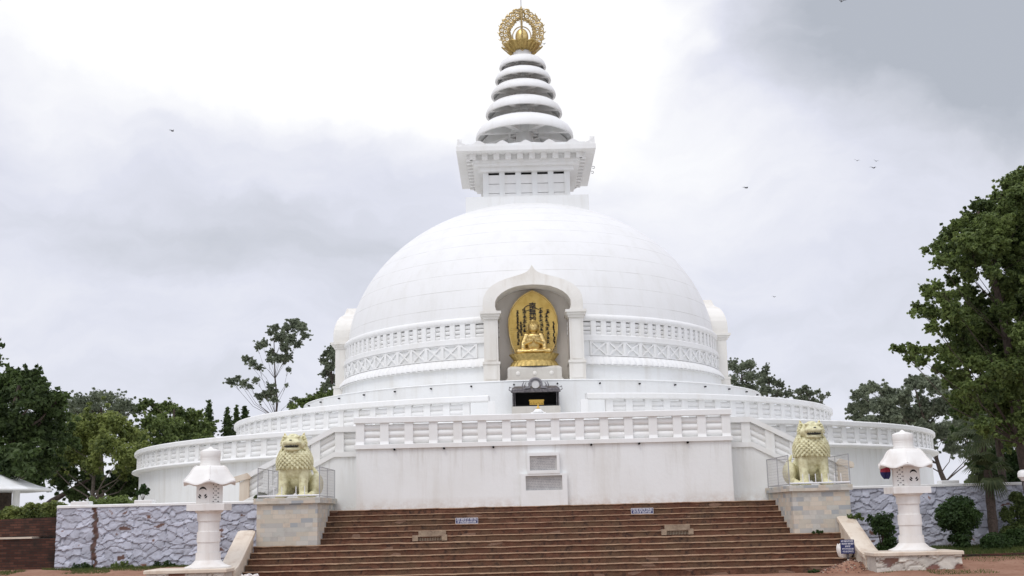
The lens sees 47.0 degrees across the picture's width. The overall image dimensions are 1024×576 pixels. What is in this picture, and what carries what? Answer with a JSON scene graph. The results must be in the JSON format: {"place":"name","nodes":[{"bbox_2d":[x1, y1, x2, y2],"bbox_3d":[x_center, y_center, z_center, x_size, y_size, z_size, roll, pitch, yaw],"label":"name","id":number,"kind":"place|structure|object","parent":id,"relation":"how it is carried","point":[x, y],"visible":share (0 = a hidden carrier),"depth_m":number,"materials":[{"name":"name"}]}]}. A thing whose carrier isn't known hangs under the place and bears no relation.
{"place":"outdoors","nodes":[
{"label":"outdoors","id":0,"kind":"place"},
{"bbox_2d":[71,501,92,504],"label":"coping block","id":1,"kind":"structure","parent":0,"point":[83,503],"depth_m":35.06,"materials":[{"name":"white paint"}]},
{"bbox_2d":[0,548,1023,575],"bbox_3d":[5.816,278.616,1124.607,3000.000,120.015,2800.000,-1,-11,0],"label":"ground","id":2,"kind":"structure","parent":0,"point":[1008,566],"depth_m":30.62,"materials":[{"name":"brown soil"}]},
{"bbox_2d":[0,517,56,569],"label":"brick wall","id":3,"kind":"structure","parent":2,"relation":"on","point":[25,544],"depth_m":35.23,"materials":[{"name":"brown brick"}]},
{"bbox_2d":[0,500,66,518],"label":"creeper hedge","id":4,"kind":"object","parent":3,"relation":"on","point":[37,510],"visible":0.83,"depth_m":36.29,"materials":[{"name":"green plant"}]},
{"bbox_2d":[71,562,94,568],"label":"weed clump","id":5,"kind":"object","parent":2,"relation":"on","point":[81,565],"visible":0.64,"depth_m":34.34,"materials":[{"name":"green plant"}]},
{"bbox_2d":[110,560,133,567],"bbox_3d":[-11.369,8.120,34.365,0.717,0.337,0.323,-1,-11,0],"label":"weed clump","id":6,"kind":"object","parent":2,"relation":"on","point":[122,564],"visible":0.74,"depth_m":34.33,"materials":[{"name":"green plant"}]},
{"bbox_2d":[54,501,256,568],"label":"retaining wall","id":7,"kind":"structure","parent":2,"relation":"on","point":[107,535],"depth_m":34.90,"materials":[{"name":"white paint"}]},
{"bbox_2d":[136,483,150,499],"bbox_3d":[-11.135,6.178,35.552,0.420,0.561,0.282,-6,-12,22],"label":"potted shrub","id":8,"kind":"object","parent":7,"relation":"on","point":[144,489],"visible":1,"depth_m":35.52,"materials":[{"name":"green plant"}]},
{"bbox_2d":[134,500,155,503],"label":"coping block","id":9,"kind":"structure","parent":7,"relation":"on","point":[143,501],"depth_m":35.06,"materials":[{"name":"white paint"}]},
{"bbox_2d":[253,492,266,498],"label":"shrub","id":10,"kind":"object","parent":7,"relation":"on","point":[255,497],"visible":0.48,"depth_m":35.34,"materials":[{"name":"green plant"}]},
{"bbox_2d":[153,560,175,566],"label":"weed clump","id":11,"kind":"object","parent":2,"relation":"on","point":[166,563],"visible":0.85,"depth_m":34.34,"materials":[{"name":"green plant"}]},
{"bbox_2d":[143,530,254,575],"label":"lantern plinth","id":12,"kind":"structure","parent":2,"relation":"on","point":[238,554],"depth_m":31.49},
{"bbox_2d":[183,447,235,568],"bbox_3d":[-7.978,5.765,31.043,1.464,3.150,1.491,-1,-11,0],"label":"stone lantern","id":13,"kind":"object","parent":12,"relation":"on","point":[210,477],"visible":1,"depth_m":30.72,"materials":[{"name":"white stone"}]},
{"bbox_2d":[241,573,258,575],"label":"white planter","id":14,"kind":"object","parent":2,"relation":"on","point":[248,574],"visible":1,"depth_m":31.07,"materials":[{"name":"stone"}]},
{"bbox_2d":[0,543,1023,575],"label":"grass","id":15,"kind":"structure","parent":2,"relation":"on","point":[974,549],"depth_m":33.03,"materials":[{"name":"green plant"}]},
{"bbox_2d":[242,500,855,575],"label":"stone steps","id":16,"kind":"structure","parent":2,"relation":"on","point":[743,537],"depth_m":33.18,"materials":[{"name":"brown stone"}]},
{"bbox_2d":[253,497,336,546],"bbox_3d":[-6.383,7.283,34.953,1.890,2.030,3.320,-1,-11,0],"label":"lion pedestal","id":17,"kind":"object","parent":16,"relation":"on","point":[292,521],"visible":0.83,"depth_m":33.48,"materials":[{"name":"stone"}]},
{"bbox_2d":[257,466,334,498],"bbox_3d":[-6.383,5.832,35.095,1.790,0.872,2.937,-1,-11,0],"label":"lion enclosure","id":18,"kind":"object","parent":17,"relation":"on","point":[320,470],"visible":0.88,"depth_m":34.80,"materials":[{"name":"grey metal"}]},
{"bbox_2d":[275,432,323,497],"bbox_3d":[-6.305,5.284,34.970,1.322,1.941,1.484,-2,-11,4],"label":"lion statue","id":19,"kind":"object","parent":17,"relation":"on","point":[294,461],"visible":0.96,"depth_m":34.48,"materials":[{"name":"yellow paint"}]},
{"bbox_2d":[412,530,446,540],"bbox_3d":[-2.368,7.170,34.097,1.000,0.285,0.460,-1,-11,0],"label":"drain surround","id":20,"kind":"object","parent":16,"relation":"on","point":[442,534],"visible":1,"depth_m":33.92,"materials":[{"name":"beige"}]},
{"bbox_2d":[456,518,477,523],"bbox_3d":[-1.336,6.886,34.831,0.664,0.174,0.078,-1,-11,0],"label":"notice sign","id":21,"kind":"object","parent":16,"relation":"on","point":[466,520],"visible":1,"depth_m":34.80,"materials":[{"name":"white metal"}]},
{"bbox_2d":[631,508,652,513],"bbox_3d":[3.890,6.668,35.214,0.664,0.174,0.078,-1,-11,0],"label":"notice sign","id":22,"kind":"object","parent":16,"relation":"on","point":[641,510],"visible":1,"depth_m":35.18,"materials":[{"name":"white metal"}]},
{"bbox_2d":[661,524,693,534],"bbox_3d":[4.760,6.998,34.108,0.920,0.285,0.460,-1,-11,0],"label":"drain surround","id":23,"kind":"object","parent":16,"relation":"on","point":[670,528],"visible":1,"depth_m":33.93,"materials":[{"name":"beige"}]},
{"bbox_2d":[765,484,852,532],"bbox_3d":[8.828,6.916,34.977,1.800,2.030,3.320,-1,-11,0],"label":"lion pedestal","id":24,"kind":"object","parent":16,"relation":"on","point":[807,508],"visible":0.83,"depth_m":33.52,"materials":[{"name":"stone"}]},
{"bbox_2d":[782,420,833,485],"bbox_3d":[8.726,4.921,34.994,1.319,1.941,1.484,-1,-11,-4],"label":"lion statue","id":25,"kind":"object","parent":24,"relation":"on","point":[811,450],"visible":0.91,"depth_m":34.51,"materials":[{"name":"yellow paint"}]},
{"bbox_2d":[766,453,850,487],"bbox_3d":[8.787,5.466,35.119,1.760,0.872,2.937,-1,-11,0],"label":"lion enclosure","id":26,"kind":"object","parent":24,"relation":"on","point":[842,481],"visible":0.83,"depth_m":34.50,"materials":[{"name":"grey metal"}]},
{"bbox_2d":[836,543,852,557],"bbox_3d":[9.053,7.149,32.040,0.449,0.400,0.452,-1,-11,0],"label":"white planter","id":27,"kind":"object","parent":16,"relation":"on","point":[838,549],"visible":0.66,"depth_m":31.93,"materials":[{"name":"ceramic"}]},
{"bbox_2d":[807,568,819,572],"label":"weed clump","id":28,"kind":"object","parent":2,"relation":"on","point":[815,571],"visible":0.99,"depth_m":31.14,"materials":[{"name":"green plant"}]},
{"bbox_2d":[817,559,867,572],"bbox_3d":[9.000,7.343,31.146,1.972,0.355,1.003,-1,-11,0],"label":"rubble pile","id":29,"kind":"object","parent":2,"relation":"on","point":[849,566],"visible":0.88,"depth_m":30.92,"materials":[{"name":"brown gravel"}]},
{"bbox_2d":[840,539,854,558],"bbox_3d":[9.040,7.193,31.682,0.370,0.830,0.066,-1,-11,0],"label":"notice board","id":30,"kind":"object","parent":2,"relation":"on","point":[847,547],"visible":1,"depth_m":31.69,"materials":[{"name":"metal"}]},
{"bbox_2d":[865,511,897,550],"bbox_3d":[10.439,6.929,33.051,0.979,1.333,0.577,-1,-11,0],"label":"leafy shrub","id":31,"kind":"object","parent":2,"relation":"on","point":[882,526],"visible":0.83,"depth_m":32.97,"materials":[{"name":"green plant"}]},
{"bbox_2d":[837,516,963,571],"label":"lantern plinth","id":32,"kind":"structure","parent":2,"relation":"on","point":[869,555],"depth_m":30.12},
{"bbox_2d":[847,512,863,521],"bbox_3d":[9.708,6.483,33.259,0.495,0.303,0.229,-1,-11,0],"label":"weed plant","id":33,"kind":"object","parent":32,"relation":"on","point":[857,516],"visible":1,"depth_m":33.23,"materials":[{"name":"green plant"}]},
{"bbox_2d":[878,430,936,551],"bbox_3d":[10.426,5.321,31.074,1.465,3.150,1.492,-1,-11,0],"label":"stone lantern","id":34,"kind":"object","parent":32,"relation":"on","point":[904,460],"visible":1,"depth_m":30.75,"materials":[{"name":"white stone"}]},
{"bbox_2d":[880,467,890,478],"bbox_3d":[9.949,4.909,31.378,0.273,0.375,0.080,-1,-11,0],"label":"hanging cloth","id":35,"kind":"object","parent":34,"relation":"hanging from","point":[885,473],"visible":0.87,"depth_m":31.36,"materials":[{"name":"fabric"}]},
{"bbox_2d":[849,482,1023,546],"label":"retaining wall","id":36,"kind":"structure","parent":2,"relation":"on","point":[865,501],"depth_m":34.99,"materials":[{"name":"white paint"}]},
{"bbox_2d":[937,480,958,483],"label":"coping block","id":37,"kind":"structure","parent":36,"relation":"on","point":[948,482],"depth_m":35.10,"materials":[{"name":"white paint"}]},
{"bbox_2d":[888,165,1023,491],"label":"broadleaf tree","id":38,"kind":"object","parent":2,"relation":"on","point":[981,333],"visible":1,"depth_m":34.39,"materials":[{"name":"green plant"}]},
{"bbox_2d":[934,494,983,548],"bbox_3d":[12.793,6.784,33.684,1.309,1.730,1.022,-8,-13,31],"label":"topiary bush","id":39,"kind":"object","parent":2,"relation":"on","point":[959,516],"visible":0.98,"depth_m":33.50,"materials":[{"name":"green plant"}]},
{"bbox_2d":[963,452,1014,534],"bbox_3d":[13.840,6.187,34.126,1.567,2.898,1.717,-1,-11,0],"label":"fan palm","id":40,"kind":"object","parent":2,"relation":"on","point":[993,482],"visible":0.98,"depth_m":33.99,"materials":[{"name":"green plant"}]},
{"bbox_2d":[962,553,1023,556],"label":"stone kerb","id":41,"kind":"structure","parent":2,"relation":"on","point":[995,554],"depth_m":31.95,"materials":[{"name":"stone"}]},
{"bbox_2d":[979,532,1013,549],"bbox_3d":[13.640,7.187,33.223,0.959,0.631,0.685,-1,-11,0],"label":"bush","id":42,"kind":"object","parent":2,"relation":"on","point":[998,541],"visible":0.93,"depth_m":33.04,"materials":[{"name":"green plant"}]},
{"bbox_2d":[998,490,1023,534],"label":"leafy shrub","id":43,"kind":"object","parent":2,"relation":"on","point":[1016,498],"visible":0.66,"depth_m":34.25,"materials":[{"name":"green plant"}]},
{"bbox_2d":[1006,528,1023,546],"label":"bush","id":44,"kind":"object","parent":2,"relation":"on","point":[1016,536],"visible":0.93,"depth_m":33.46,"materials":[{"name":"green plant"}]},
{"bbox_2d":[1017,470,1023,487],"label":"globe lamp","id":45,"kind":"object","parent":2,"relation":"on","point":[1020,474],"visible":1,"depth_m":32.10,"materials":[{"name":"glass"}]},
{"bbox_2d":[0,0,1023,507],"label":"sky","id":46,"kind":"structure","parent":0,"point":[311,141],"materials":[{"name":"white"}]},
{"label":"upper ground","id":47,"kind":"structure","parent":0,"visible":0},
{"bbox_2d":[0,339,8,372],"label":"broadleaf tree","id":48,"kind":"object","parent":47,"relation":"on","point":[2,345],"visible":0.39,"depth_m":58.47,"materials":[{"name":"green plant"}]},
{"bbox_2d":[0,470,52,507],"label":"garden pavilion","id":49,"kind":"structure","parent":47,"relation":"on","point":[15,487],"depth_m":44.03,"materials":[{"name":"white paint"}]},
{"bbox_2d":[0,363,81,510],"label":"broadleaf tree","id":50,"kind":"object","parent":47,"relation":"on","point":[45,428],"visible":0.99,"depth_m":46.41,"materials":[{"name":"green plant"}]},
{"bbox_2d":[17,462,138,503],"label":"tree","id":51,"kind":"object","parent":47,"relation":"on","point":[128,488],"visible":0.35,"depth_m":58.15,"materials":[{"name":"green plant"}]},
{"bbox_2d":[49,396,155,500],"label":"broadleaf tree","id":52,"kind":"object","parent":47,"relation":"on","point":[93,433],"visible":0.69,"depth_m":56.79,"materials":[{"name":"green plant"}]},
{"bbox_2d":[65,387,145,499],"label":"leafy tree","id":53,"kind":"object","parent":47,"relation":"on","point":[123,406],"visible":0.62,"depth_m":64.94,"materials":[{"name":"green plant"}]},
{"bbox_2d":[87,494,136,504],"bbox_3d":[-12.461,6.703,36.139,2.099,0.724,0.729,-1,-11,0],"label":"hedge","id":54,"kind":"object","parent":47,"relation":"on","point":[124,499],"visible":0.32,"depth_m":36.03,"materials":[{"name":"green plant"}]},
{"bbox_2d":[126,397,218,447],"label":"broadleaf tree","id":55,"kind":"object","parent":47,"relation":"on","point":[180,424],"visible":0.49,"depth_m":64.53,"materials":[{"name":"green plant"}]},
{"bbox_2d":[203,399,217,436],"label":"columnar tree","id":56,"kind":"object","parent":47,"relation":"on","point":[209,412],"visible":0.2,"depth_m":76.71,"materials":[{"name":"green plant"}]},
{"bbox_2d":[217,407,235,442],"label":"columnar tree","id":57,"kind":"object","parent":47,"relation":"on","point":[227,426],"visible":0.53,"depth_m":77.53,"materials":[{"name":"green plant"}]},
{"bbox_2d":[232,404,241,434],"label":"columnar tree","id":58,"kind":"object","parent":47,"relation":"on","point":[237,418],"visible":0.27,"depth_m":78.77,"materials":[{"name":"green plant"}]},
{"bbox_2d":[240,405,250,418],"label":"columnar tree","id":59,"kind":"object","parent":47,"relation":"on","point":[244,412],"visible":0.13,"depth_m":79.82,"materials":[{"name":"green plant"}]},
{"bbox_2d":[222,318,313,429],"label":"slender tree","id":60,"kind":"object","parent":47,"relation":"on","point":[271,392],"visible":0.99,"depth_m":75.25,"materials":[{"name":"green plant"}]},
{"bbox_2d":[234,426,355,510],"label":"side staircase","id":61,"kind":"structure","parent":47,"relation":"on","point":[338,457],"depth_m":37.01,"materials":[{"name":"paint"}]},
{"bbox_2d":[286,387,333,409],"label":"broadleaf tree","id":62,"kind":"object","parent":47,"relation":"on","point":[301,402],"visible":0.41,"depth_m":70.80,"materials":[{"name":"green plant"}]},
{"bbox_2d":[316,345,335,393],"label":"broadleaf tree","id":63,"kind":"object","parent":47,"relation":"on","point":[329,367],"visible":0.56,"depth_m":73.28,"materials":[{"name":"green plant"}]},
{"bbox_2d":[132,418,938,502],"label":"circular terrace","id":64,"kind":"structure","parent":47,"relation":"on","point":[162,471],"depth_m":43.22,"materials":[{"name":"paint"}]},
{"bbox_2d":[234,393,832,444],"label":"circular terrace","id":65,"kind":"structure","parent":64,"relation":"on","point":[342,415],"depth_m":44.91,"materials":[{"name":"white paint"}]},
{"bbox_2d":[303,0,760,420],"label":"stupa","id":66,"kind":"object","parent":65,"relation":"on","point":[428,316],"visible":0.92,"depth_m":51.11,"materials":[{"name":"white paint"}]},
{"bbox_2d":[506,365,563,380],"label":"shrine pedestal","id":67,"kind":"object","parent":66,"relation":"on","point":[530,372],"visible":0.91,"depth_m":47.74,"materials":[{"name":"stone"}]},
{"bbox_2d":[509,319,558,366],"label":"golden statue","id":68,"kind":"object","parent":67,"relation":"on","point":[534,353],"visible":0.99,"depth_m":48.09,"materials":[{"name":"metal"}]},
{"bbox_2d":[508,290,557,353],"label":"halo panel","id":69,"kind":"object","parent":68,"relation":"attached to","point":[527,308],"visible":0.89,"depth_m":49.00,"materials":[{"name":"metal"}]},
{"bbox_2d":[509,377,562,419],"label":"iron altar canopy","id":70,"kind":"object","parent":65,"relation":"on","point":[522,395],"visible":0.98,"depth_m":45.21,"materials":[{"name":"black"}]},
{"bbox_2d":[529,399,543,404],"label":"gold casket","id":71,"kind":"object","parent":70,"relation":"in","point":[536,402],"visible":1,"depth_m":45.30,"materials":[{"name":"yellow metal"}]},
{"bbox_2d":[354,408,733,509],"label":"front platform","id":72,"kind":"structure","parent":47,"relation":"on","point":[529,461],"depth_m":36.30,"materials":[{"name":"paint"}]},
{"bbox_2d":[531,404,545,412],"bbox_3d":[0.817,3.771,36.798,0.387,0.314,0.300,-10,-14,36],"label":"lotus lamp","id":73,"kind":"object","parent":72,"relation":"on","point":[537,410],"visible":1,"depth_m":36.71,"materials":[{"name":"white ceramic"}]},
{"bbox_2d":[728,357,764,391],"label":"broadleaf tree","id":74,"kind":"object","parent":47,"relation":"on","point":[746,376],"visible":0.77,"depth_m":78.65,"materials":[{"name":"green plant"}]},
{"bbox_2d":[755,362,795,397],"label":"broadleaf tree","id":75,"kind":"object","parent":47,"relation":"on","point":[765,389],"visible":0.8,"depth_m":81.26,"materials":[{"name":"green plant"}]},
{"bbox_2d":[730,417,853,500],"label":"side staircase","id":76,"kind":"structure","parent":47,"relation":"on","point":[753,449],"depth_m":37.03,"materials":[{"name":"paint"}]},
{"bbox_2d":[792,384,830,404],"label":"broadleaf tree","id":77,"kind":"object","parent":47,"relation":"on","point":[803,389],"visible":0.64,"depth_m":84.42,"materials":[{"name":"green plant"}]},
{"bbox_2d":[844,373,994,479],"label":"broadleaf tree","id":78,"kind":"object","parent":47,"relation":"on","point":[922,411],"visible":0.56,"depth_m":70.22,"materials":[{"name":"green plant"}]},
{"bbox_2d":[947,416,993,464],"bbox_3d":[15.241,5.416,38.052,2.200,2.688,1.961,-1,-11,0],"label":"fan palm","id":79,"kind":"object","parent":47,"relation":"on","point":[971,446],"visible":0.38,"depth_m":38.22,"materials":[{"name":"green plant"}]},
{"bbox_2d":[943,386,1015,466],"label":"broadleaf tree","id":80,"kind":"object","parent":47,"relation":"on","point":[951,410],"visible":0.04,"depth_m":42.42,"materials":[{"name":"green plant"}]},
{"bbox_2d":[960,398,1006,481],"bbox_3d":[14.879,4.776,36.067,2.133,3.212,2.406,-1,-11,0],"label":"fan palm","id":81,"kind":"object","parent":47,"relation":"on","point":[998,445],"visible":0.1,"depth_m":36.05,"materials":[{"name":"green plant"}]},
{"bbox_2d":[968,445,1021,481],"bbox_3d":[15.764,5.761,37.214,2.871,1.615,1.267,-1,-11,0],"label":"leafy shrub","id":82,"kind":"object","parent":47,"relation":"on","point":[1012,458],"visible":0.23,"depth_m":36.99,"materials":[{"name":"green plant"}]}
]}

